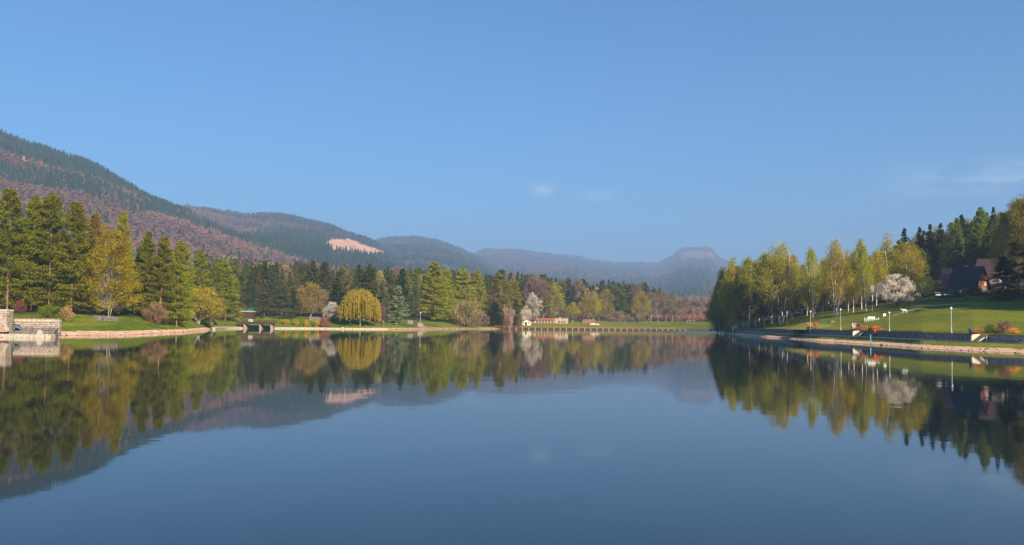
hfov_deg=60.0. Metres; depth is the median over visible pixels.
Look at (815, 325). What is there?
bush
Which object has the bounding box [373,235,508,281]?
round hill
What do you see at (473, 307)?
bush
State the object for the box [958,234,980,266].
pine tree
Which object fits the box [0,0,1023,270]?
sky
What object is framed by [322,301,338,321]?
blossom tree
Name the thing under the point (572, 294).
spruce tree
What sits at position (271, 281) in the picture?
blue spruce
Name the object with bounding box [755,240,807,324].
birch tree
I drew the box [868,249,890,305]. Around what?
birch tree
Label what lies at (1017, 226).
birch tree
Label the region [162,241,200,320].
larch tree
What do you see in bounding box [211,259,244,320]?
larch tree
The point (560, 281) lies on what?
bare tree
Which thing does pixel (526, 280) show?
pine tree
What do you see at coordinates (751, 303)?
birch tree
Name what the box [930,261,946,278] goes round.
birch tree
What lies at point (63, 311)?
bush
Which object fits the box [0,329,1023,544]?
lake water
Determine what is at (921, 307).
slope path
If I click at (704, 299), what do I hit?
bare tree
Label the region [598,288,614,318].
leafy tree
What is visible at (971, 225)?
larch tree
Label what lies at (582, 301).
spruce tree
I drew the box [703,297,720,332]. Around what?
birch tree
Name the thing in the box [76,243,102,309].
spruce tree
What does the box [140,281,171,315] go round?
spruce tree
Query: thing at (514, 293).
larch tree
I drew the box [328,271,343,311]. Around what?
spruce tree
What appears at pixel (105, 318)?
rubble wall
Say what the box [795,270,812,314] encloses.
birch tree
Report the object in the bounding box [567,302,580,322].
birch tree
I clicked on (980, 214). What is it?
larch tree
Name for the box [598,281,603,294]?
spruce tree
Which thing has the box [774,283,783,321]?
birch tree
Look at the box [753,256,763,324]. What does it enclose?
birch tree
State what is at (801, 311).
parked car
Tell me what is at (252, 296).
blue spruce
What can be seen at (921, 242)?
spruce tree
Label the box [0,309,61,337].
stone pier
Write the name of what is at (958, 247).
spruce tree
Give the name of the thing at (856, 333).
stone stairway
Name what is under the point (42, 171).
mountain
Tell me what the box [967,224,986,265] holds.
larch tree
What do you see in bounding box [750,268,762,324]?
birch tree
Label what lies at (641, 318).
bush
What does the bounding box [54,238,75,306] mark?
spruce tree
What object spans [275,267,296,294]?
bare tree
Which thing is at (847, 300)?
birch tree
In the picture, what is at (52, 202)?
larch tree
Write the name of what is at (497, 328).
shore stones
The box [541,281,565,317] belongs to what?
leafy tree
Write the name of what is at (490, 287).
spruce tree
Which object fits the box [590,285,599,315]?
spruce tree
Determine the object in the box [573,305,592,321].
bush
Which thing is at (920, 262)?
birch tree
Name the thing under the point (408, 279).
larch tree
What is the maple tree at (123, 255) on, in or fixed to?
on the ground
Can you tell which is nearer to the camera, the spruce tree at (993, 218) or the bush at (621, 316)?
the spruce tree at (993, 218)
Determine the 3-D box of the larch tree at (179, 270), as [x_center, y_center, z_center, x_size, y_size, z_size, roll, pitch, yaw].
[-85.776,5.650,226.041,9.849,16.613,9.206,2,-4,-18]
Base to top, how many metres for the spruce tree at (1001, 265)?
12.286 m
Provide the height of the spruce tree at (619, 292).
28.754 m
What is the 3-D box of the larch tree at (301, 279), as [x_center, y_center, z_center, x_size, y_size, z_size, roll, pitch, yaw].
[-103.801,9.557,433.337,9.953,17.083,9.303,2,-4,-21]
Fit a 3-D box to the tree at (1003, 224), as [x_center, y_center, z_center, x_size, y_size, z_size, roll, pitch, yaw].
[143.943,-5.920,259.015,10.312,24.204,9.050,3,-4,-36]
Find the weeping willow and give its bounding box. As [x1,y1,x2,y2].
[336,288,381,325]
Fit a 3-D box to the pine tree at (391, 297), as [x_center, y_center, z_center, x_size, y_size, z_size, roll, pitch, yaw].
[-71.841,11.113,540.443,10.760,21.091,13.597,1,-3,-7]
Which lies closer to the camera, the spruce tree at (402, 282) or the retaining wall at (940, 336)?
the retaining wall at (940, 336)
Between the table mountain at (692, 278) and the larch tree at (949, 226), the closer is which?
the larch tree at (949, 226)
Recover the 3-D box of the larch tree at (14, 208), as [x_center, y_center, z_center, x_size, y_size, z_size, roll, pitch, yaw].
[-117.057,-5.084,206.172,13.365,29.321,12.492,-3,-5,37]
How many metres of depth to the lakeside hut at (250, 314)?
338.06 m
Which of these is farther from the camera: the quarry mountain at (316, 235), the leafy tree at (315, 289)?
the quarry mountain at (316, 235)
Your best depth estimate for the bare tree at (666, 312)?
609.88 m
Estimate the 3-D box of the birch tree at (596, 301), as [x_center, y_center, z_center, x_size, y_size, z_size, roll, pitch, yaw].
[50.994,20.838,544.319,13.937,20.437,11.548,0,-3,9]
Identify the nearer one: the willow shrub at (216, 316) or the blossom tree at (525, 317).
the willow shrub at (216, 316)
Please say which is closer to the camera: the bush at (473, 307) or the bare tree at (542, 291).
the bush at (473, 307)
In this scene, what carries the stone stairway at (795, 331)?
on the ground
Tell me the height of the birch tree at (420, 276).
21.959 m
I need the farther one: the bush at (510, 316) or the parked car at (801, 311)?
the bush at (510, 316)
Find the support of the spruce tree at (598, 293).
on the ground
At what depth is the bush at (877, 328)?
188.17 m
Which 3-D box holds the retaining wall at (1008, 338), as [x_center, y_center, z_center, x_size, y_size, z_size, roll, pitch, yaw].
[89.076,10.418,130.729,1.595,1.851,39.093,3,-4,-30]
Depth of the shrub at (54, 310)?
185.15 m
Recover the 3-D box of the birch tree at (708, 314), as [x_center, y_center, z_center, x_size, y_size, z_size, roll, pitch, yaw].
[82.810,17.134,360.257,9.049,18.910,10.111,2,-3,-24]
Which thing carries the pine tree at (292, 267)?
on the ground
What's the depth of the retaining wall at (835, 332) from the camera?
210.88 m
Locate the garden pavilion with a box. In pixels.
[554,317,567,323]
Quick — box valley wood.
[85,207,1014,317]
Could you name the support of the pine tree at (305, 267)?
on the ground
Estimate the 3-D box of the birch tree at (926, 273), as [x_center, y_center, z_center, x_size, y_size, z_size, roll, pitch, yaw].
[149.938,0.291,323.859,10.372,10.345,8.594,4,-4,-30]
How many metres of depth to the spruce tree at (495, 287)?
437.73 m
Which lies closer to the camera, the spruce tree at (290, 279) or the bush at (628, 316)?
the spruce tree at (290, 279)
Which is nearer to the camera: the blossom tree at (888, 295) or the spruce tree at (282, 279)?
the blossom tree at (888, 295)
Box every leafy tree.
[296,281,327,316]
[538,301,557,317]
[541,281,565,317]
[597,295,606,318]
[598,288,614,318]
[629,291,652,320]
[905,276,946,299]
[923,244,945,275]
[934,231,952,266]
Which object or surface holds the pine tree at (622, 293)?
on the ground
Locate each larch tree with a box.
[0,188,38,308]
[0,231,12,308]
[0,231,16,304]
[8,195,56,310]
[13,193,81,310]
[40,201,103,313]
[74,213,114,310]
[110,210,134,313]
[131,231,162,316]
[137,236,178,323]
[159,262,194,325]
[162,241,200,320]
[186,250,214,318]
[205,263,229,317]
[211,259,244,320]
[226,275,246,312]
[293,275,305,307]
[400,275,414,312]
[408,269,422,307]
[415,262,451,320]
[433,268,458,321]
[445,274,459,313]
[449,268,477,321]
[457,284,471,314]
[465,270,489,323]
[472,281,486,313]
[485,269,512,321]
[502,277,525,323]
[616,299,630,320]
[914,248,930,285]
[945,222,952,233]
[946,218,964,267]
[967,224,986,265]
[969,220,977,237]
[972,207,992,258]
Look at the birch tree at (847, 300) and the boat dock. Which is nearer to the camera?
the birch tree at (847, 300)
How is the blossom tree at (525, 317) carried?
on the ground
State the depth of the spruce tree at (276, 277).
441.80 m
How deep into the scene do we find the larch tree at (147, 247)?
223.32 m
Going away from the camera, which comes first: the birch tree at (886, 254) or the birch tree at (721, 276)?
the birch tree at (886, 254)
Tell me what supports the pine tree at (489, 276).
on the ground
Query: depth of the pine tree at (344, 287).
490.46 m
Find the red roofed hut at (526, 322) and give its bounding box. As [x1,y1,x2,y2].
[522,318,530,324]
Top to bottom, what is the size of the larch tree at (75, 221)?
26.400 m
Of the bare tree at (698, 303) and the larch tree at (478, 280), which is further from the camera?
the bare tree at (698, 303)
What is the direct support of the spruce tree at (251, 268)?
on the ground
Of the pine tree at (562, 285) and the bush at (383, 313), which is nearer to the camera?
the bush at (383, 313)
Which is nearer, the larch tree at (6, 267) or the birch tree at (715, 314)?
the larch tree at (6, 267)
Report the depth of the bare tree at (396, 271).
621.89 m
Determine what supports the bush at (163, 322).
on the ground
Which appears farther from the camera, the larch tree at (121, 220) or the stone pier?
the larch tree at (121, 220)
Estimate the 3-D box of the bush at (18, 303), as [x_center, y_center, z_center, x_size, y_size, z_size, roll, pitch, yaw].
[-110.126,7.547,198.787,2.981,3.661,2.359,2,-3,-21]
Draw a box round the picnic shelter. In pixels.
[581,319,596,325]
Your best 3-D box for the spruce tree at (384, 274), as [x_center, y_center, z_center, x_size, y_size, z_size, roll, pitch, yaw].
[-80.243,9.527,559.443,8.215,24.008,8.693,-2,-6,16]
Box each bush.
[14,299,26,312]
[57,305,74,321]
[141,300,169,323]
[157,308,169,324]
[320,316,330,326]
[377,304,387,323]
[449,295,483,327]
[469,313,489,325]
[500,305,514,324]
[509,313,522,325]
[557,306,568,318]
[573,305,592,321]
[604,310,625,321]
[619,313,633,321]
[630,315,647,321]
[676,309,684,315]
[685,307,694,315]
[811,322,818,328]
[850,322,861,328]
[872,326,883,330]
[973,327,986,333]
[995,320,1011,331]
[1006,328,1020,333]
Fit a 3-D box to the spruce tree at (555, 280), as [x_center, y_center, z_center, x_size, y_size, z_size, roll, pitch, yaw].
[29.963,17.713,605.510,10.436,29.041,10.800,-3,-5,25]
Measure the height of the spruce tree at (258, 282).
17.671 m
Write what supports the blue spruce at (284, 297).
on the ground
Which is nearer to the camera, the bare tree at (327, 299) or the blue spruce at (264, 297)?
the blue spruce at (264, 297)
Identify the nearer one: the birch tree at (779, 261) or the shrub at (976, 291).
the shrub at (976, 291)
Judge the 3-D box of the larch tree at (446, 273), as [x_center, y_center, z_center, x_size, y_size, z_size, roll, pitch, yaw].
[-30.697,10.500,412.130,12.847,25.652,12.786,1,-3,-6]
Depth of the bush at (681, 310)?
658.98 m
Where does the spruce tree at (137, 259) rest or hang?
on the ground
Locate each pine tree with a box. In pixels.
[228,260,245,291]
[239,262,253,288]
[286,265,300,290]
[303,263,309,277]
[335,267,347,299]
[341,273,355,295]
[383,272,396,308]
[388,274,398,298]
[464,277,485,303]
[484,274,494,294]
[522,274,529,306]
[537,274,547,280]
[558,283,568,314]
[609,281,620,316]
[615,290,632,311]
[621,283,628,289]
[933,230,947,244]
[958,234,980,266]
[978,223,1000,258]
[1001,238,1023,293]
[1012,249,1023,282]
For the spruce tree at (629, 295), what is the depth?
694.67 m
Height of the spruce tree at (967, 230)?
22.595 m
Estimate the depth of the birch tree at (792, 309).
311.66 m
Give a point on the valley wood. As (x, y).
(210, 260)
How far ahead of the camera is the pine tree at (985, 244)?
305.40 m
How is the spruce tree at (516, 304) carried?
on the ground
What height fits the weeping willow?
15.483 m
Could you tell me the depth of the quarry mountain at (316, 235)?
3075.46 m
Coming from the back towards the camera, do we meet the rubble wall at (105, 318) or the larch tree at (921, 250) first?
the larch tree at (921, 250)
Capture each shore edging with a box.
[213,327,239,328]
[275,327,323,328]
[353,328,387,328]
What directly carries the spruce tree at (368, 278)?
on the ground
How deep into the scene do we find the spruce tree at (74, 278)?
256.32 m
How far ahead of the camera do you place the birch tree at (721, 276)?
329.87 m
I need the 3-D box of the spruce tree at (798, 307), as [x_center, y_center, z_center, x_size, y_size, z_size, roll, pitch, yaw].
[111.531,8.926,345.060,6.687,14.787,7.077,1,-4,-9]
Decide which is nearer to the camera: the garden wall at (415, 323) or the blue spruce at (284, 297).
the blue spruce at (284, 297)
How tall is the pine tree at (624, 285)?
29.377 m
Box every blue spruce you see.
[245,286,257,310]
[254,283,275,317]
[262,276,280,315]
[266,288,293,318]
[283,287,301,316]
[375,283,389,319]
[386,285,410,323]
[403,285,421,318]
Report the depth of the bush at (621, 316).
558.62 m
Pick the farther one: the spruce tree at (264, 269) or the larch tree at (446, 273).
the spruce tree at (264, 269)
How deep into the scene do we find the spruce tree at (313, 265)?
429.81 m
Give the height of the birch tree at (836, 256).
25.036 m
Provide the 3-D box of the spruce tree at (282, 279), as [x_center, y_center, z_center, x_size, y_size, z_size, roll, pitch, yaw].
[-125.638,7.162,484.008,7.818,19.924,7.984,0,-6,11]
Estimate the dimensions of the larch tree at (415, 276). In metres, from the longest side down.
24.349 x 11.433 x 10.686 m
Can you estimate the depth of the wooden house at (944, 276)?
286.33 m
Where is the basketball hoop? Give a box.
[870,285,873,310]
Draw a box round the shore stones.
[64,327,1020,352]
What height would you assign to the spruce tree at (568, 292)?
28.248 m
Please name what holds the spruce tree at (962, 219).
on the ground
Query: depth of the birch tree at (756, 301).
328.68 m
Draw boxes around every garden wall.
[309,317,327,320]
[407,320,426,328]
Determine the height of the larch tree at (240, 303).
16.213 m
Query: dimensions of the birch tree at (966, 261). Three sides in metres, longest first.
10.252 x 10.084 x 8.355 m
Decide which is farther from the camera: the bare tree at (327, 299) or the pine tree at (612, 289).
the pine tree at (612, 289)
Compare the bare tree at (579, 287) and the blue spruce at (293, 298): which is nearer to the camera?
the blue spruce at (293, 298)
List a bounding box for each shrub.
[36,304,71,320]
[178,285,225,323]
[206,297,227,323]
[280,318,290,323]
[963,286,982,294]
[983,324,994,332]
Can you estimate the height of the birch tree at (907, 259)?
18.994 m
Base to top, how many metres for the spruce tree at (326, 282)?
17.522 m
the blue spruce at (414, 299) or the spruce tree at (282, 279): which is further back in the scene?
the spruce tree at (282, 279)
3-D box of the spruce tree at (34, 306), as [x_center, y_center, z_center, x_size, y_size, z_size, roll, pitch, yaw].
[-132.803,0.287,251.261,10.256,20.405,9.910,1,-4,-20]
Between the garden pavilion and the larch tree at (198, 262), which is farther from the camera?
the garden pavilion
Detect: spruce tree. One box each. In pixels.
[28,254,56,307]
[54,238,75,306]
[62,243,82,307]
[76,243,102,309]
[123,247,147,314]
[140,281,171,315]
[217,280,236,312]
[238,272,246,299]
[242,271,255,303]
[247,266,260,300]
[248,262,256,289]
[254,262,274,305]
[255,271,262,307]
[271,262,281,303]
[277,268,285,300]
[284,272,295,305]
[290,266,298,290]
[303,260,322,309]
[318,261,331,305]
[323,275,330,308]
[326,283,346,316]
[328,270,336,302]
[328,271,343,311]
[346,264,364,295]
[361,263,379,304]
[383,269,390,305]
[387,269,416,317]
[419,275,427,312]
[483,278,489,312]
[483,282,492,316]
[485,279,505,325]
[485,302,505,325]
[509,300,523,325]
[512,272,521,312]
[519,282,526,307]
[553,277,560,318]
[565,281,571,315]
[567,286,576,316]
[576,292,584,318]
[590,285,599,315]
[594,289,602,318]
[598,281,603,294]
[612,283,624,317]
[624,284,634,316]
[641,283,650,318]
[791,300,805,311]
[899,228,910,287]
[915,227,924,253]
[923,249,935,284]
[924,224,936,282]
[932,223,947,280]
[951,234,966,266]
[955,214,969,261]
[964,223,970,249]
[985,256,1023,300]
[988,207,997,230]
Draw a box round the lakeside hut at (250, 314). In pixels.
[240,311,255,318]
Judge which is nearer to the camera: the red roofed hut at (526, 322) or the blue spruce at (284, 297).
the blue spruce at (284, 297)
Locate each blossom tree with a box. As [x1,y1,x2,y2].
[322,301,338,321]
[520,310,531,322]
[522,292,542,322]
[871,273,920,307]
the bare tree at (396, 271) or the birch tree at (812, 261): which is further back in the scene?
the bare tree at (396, 271)
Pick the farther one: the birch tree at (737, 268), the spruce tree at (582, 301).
the spruce tree at (582, 301)
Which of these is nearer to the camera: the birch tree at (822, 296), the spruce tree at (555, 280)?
the birch tree at (822, 296)
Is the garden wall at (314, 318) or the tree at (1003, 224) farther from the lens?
the garden wall at (314, 318)
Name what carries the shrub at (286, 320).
on the ground
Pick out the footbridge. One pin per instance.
(259, 326)
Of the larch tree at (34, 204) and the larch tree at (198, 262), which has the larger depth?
the larch tree at (198, 262)
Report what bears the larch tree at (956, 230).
on the ground
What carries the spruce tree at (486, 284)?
on the ground
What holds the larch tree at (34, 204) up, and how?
on the ground
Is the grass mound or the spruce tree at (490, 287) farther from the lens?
the spruce tree at (490, 287)
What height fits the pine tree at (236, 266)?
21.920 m
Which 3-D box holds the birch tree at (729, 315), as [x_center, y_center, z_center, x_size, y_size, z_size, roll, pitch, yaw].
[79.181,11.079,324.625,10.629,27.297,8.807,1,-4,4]
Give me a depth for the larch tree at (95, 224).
235.02 m
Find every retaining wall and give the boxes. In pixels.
[737,328,792,333]
[802,329,851,335]
[866,331,971,340]
[989,334,1023,342]
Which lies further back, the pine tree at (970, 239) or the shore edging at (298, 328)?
the shore edging at (298, 328)
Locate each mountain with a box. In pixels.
[0,128,351,268]
[179,203,412,271]
[475,246,741,297]
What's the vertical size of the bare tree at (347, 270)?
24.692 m
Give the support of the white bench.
on the ground
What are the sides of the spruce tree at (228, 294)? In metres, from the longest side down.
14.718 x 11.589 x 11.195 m
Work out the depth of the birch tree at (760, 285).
317.32 m
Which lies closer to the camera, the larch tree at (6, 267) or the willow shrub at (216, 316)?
the larch tree at (6, 267)
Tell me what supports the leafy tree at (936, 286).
on the ground
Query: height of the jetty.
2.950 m
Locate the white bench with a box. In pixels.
[864,317,878,321]
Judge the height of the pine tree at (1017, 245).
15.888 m
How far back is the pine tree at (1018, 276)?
241.77 m
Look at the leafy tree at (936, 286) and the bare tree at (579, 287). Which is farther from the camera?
the bare tree at (579, 287)
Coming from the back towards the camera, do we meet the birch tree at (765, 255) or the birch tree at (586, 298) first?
the birch tree at (586, 298)
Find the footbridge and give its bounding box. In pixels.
[236,320,276,328]
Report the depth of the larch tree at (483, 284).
550.15 m
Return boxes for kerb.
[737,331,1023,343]
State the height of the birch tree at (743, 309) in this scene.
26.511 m
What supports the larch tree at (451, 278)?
on the ground
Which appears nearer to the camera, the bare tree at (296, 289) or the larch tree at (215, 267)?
the larch tree at (215, 267)
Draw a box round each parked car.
[791,309,803,314]
[948,290,962,296]
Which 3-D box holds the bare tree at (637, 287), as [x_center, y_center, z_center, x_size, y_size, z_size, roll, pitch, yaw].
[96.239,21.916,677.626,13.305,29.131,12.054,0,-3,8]
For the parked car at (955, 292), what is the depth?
262.41 m
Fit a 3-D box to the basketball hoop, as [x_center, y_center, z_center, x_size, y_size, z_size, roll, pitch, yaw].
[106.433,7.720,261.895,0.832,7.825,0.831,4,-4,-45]
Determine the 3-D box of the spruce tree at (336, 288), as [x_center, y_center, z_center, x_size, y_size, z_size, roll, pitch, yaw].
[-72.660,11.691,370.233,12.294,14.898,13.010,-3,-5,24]
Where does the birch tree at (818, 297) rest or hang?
on the ground
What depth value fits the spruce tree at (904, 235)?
331.44 m
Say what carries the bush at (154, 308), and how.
on the ground
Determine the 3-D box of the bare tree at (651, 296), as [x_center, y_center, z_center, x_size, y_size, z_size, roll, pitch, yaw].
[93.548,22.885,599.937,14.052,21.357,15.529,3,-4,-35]
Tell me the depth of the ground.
230.84 m
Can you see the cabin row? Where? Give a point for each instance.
(544, 320)
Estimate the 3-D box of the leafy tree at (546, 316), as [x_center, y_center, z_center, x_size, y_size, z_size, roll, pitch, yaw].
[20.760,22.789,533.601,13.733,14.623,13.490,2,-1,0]
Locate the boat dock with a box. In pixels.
[675,328,710,330]
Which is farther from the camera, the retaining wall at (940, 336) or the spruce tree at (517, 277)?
the spruce tree at (517, 277)
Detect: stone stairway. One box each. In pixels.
[792,329,801,334]
[852,331,864,335]
[970,334,988,341]
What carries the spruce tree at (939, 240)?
on the ground
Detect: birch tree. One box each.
[355,272,373,295]
[372,271,387,299]
[418,274,422,298]
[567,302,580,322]
[577,287,595,318]
[586,290,604,318]
[703,295,716,331]
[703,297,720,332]
[705,279,725,333]
[708,265,729,329]
[715,256,743,333]
[715,266,741,330]
[730,257,763,327]
[730,265,748,323]
[733,260,750,327]
[745,264,756,327]
[747,252,778,324]
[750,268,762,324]
[752,260,759,326]
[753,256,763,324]
[754,243,784,323]
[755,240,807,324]
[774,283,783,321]
[780,252,805,319]
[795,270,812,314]
[796,246,823,317]
[807,277,823,312]
[811,258,833,312]
[816,236,856,316]
[836,248,856,310]
[844,248,862,311]
[847,238,876,309]
[853,241,875,310]
[867,230,906,298]
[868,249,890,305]
[888,241,922,290]
[908,245,929,284]
[916,265,934,280]
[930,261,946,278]
[955,255,973,266]
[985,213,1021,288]
[989,194,1023,286]
[1007,194,1023,265]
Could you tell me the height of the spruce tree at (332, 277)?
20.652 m
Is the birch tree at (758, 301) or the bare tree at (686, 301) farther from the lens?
the bare tree at (686, 301)
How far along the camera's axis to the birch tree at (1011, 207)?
263.04 m
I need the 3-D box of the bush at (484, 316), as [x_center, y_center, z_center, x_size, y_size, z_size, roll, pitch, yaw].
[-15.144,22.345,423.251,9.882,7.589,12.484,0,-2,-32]
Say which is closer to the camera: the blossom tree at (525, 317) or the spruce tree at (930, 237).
the spruce tree at (930, 237)
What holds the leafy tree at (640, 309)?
on the ground
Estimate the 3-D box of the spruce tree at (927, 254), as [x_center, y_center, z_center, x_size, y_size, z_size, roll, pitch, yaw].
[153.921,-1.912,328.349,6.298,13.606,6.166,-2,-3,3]
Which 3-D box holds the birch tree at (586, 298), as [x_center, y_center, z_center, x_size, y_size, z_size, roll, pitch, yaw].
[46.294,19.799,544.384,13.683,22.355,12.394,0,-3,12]
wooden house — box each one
[937,268,951,291]
[945,266,990,292]
[975,258,1011,284]
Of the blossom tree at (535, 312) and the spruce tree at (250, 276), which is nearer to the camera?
the spruce tree at (250, 276)
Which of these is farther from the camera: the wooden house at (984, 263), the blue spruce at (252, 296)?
the blue spruce at (252, 296)
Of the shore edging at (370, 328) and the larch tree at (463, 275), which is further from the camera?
the larch tree at (463, 275)
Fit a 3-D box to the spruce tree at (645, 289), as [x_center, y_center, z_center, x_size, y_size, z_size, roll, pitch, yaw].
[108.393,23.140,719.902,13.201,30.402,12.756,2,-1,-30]
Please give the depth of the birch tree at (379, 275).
523.61 m
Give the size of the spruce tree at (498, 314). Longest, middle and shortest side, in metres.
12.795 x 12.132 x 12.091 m
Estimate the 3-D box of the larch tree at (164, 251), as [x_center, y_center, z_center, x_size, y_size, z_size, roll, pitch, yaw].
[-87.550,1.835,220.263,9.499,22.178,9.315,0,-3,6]
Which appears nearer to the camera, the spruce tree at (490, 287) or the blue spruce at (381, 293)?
the blue spruce at (381, 293)
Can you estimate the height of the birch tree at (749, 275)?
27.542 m
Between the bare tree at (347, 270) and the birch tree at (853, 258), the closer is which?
the birch tree at (853, 258)
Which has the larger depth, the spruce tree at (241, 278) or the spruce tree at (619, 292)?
the spruce tree at (619, 292)
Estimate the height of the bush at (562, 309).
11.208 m
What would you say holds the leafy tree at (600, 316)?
on the ground
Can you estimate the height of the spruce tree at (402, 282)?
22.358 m
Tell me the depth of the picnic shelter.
460.64 m
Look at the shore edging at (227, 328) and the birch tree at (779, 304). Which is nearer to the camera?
the shore edging at (227, 328)
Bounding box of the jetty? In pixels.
[495,325,686,330]
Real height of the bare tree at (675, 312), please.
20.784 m
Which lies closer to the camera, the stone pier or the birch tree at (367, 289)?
the stone pier
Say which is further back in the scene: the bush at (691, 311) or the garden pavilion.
the bush at (691, 311)
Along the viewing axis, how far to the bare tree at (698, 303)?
691.49 m
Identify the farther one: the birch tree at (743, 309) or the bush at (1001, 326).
the birch tree at (743, 309)
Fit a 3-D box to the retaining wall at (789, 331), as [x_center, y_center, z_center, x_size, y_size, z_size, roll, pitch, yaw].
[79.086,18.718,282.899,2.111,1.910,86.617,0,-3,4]
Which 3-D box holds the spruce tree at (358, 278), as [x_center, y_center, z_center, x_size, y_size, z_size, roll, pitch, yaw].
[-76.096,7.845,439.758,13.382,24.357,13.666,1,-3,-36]
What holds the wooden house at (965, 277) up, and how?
on the ground
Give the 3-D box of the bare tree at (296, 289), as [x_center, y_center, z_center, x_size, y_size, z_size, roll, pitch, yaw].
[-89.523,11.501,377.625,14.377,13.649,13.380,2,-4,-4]
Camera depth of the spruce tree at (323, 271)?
439.52 m
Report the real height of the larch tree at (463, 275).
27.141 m
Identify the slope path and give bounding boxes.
[892,303,959,315]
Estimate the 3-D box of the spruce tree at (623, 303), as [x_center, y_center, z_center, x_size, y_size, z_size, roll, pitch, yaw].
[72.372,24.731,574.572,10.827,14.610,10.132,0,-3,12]
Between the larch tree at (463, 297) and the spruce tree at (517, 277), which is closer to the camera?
the larch tree at (463, 297)
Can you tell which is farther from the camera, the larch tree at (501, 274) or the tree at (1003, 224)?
the larch tree at (501, 274)
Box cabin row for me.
[533,318,554,322]
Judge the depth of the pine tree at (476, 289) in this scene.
502.78 m
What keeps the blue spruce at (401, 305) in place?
on the ground
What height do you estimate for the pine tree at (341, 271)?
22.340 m
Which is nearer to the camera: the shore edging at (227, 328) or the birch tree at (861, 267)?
the birch tree at (861, 267)
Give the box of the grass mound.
[783,323,833,329]
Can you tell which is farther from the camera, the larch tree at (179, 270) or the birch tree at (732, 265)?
the birch tree at (732, 265)
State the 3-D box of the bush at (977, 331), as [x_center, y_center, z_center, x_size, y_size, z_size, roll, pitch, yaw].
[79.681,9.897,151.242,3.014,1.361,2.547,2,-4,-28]
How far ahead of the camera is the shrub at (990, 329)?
150.43 m
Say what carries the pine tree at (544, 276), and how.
on the ground
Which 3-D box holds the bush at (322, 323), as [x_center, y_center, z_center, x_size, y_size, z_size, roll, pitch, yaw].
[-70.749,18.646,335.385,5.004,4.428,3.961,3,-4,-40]
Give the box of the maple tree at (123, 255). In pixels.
[77,227,148,315]
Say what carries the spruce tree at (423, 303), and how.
on the ground
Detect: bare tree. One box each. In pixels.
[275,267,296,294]
[288,285,314,314]
[308,289,337,316]
[329,267,338,281]
[339,265,351,291]
[389,265,401,287]
[521,276,546,313]
[532,278,554,316]
[558,277,566,293]
[571,279,585,316]
[630,283,644,307]
[643,291,659,317]
[651,290,666,317]
[661,292,675,320]
[666,293,681,319]
[679,294,692,308]
[690,297,705,308]
[700,298,710,307]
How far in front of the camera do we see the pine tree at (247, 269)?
508.97 m
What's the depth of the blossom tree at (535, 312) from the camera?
468.92 m
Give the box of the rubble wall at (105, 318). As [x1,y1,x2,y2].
[94,315,118,321]
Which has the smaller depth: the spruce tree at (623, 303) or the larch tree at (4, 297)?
the larch tree at (4, 297)
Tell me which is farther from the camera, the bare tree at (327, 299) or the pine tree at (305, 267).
the pine tree at (305, 267)
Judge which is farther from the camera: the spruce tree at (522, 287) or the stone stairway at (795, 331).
the spruce tree at (522, 287)
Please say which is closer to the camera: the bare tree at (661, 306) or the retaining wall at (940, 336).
the retaining wall at (940, 336)
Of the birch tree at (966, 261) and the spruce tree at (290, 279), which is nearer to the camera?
the birch tree at (966, 261)
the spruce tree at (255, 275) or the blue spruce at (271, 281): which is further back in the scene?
the spruce tree at (255, 275)
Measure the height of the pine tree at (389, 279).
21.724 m
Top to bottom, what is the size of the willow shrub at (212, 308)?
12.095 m
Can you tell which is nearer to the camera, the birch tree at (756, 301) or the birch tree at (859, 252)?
the birch tree at (859, 252)
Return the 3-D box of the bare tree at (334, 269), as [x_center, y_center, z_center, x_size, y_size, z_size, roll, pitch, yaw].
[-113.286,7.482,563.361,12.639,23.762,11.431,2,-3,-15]
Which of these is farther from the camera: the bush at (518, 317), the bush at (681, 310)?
the bush at (681, 310)
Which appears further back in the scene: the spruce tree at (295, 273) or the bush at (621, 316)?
the bush at (621, 316)
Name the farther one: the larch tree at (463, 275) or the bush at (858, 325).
the larch tree at (463, 275)
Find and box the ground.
[0,262,1023,352]
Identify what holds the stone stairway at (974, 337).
on the ground
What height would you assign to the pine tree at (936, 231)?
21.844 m
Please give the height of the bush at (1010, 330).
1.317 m
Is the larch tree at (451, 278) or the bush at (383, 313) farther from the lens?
the larch tree at (451, 278)

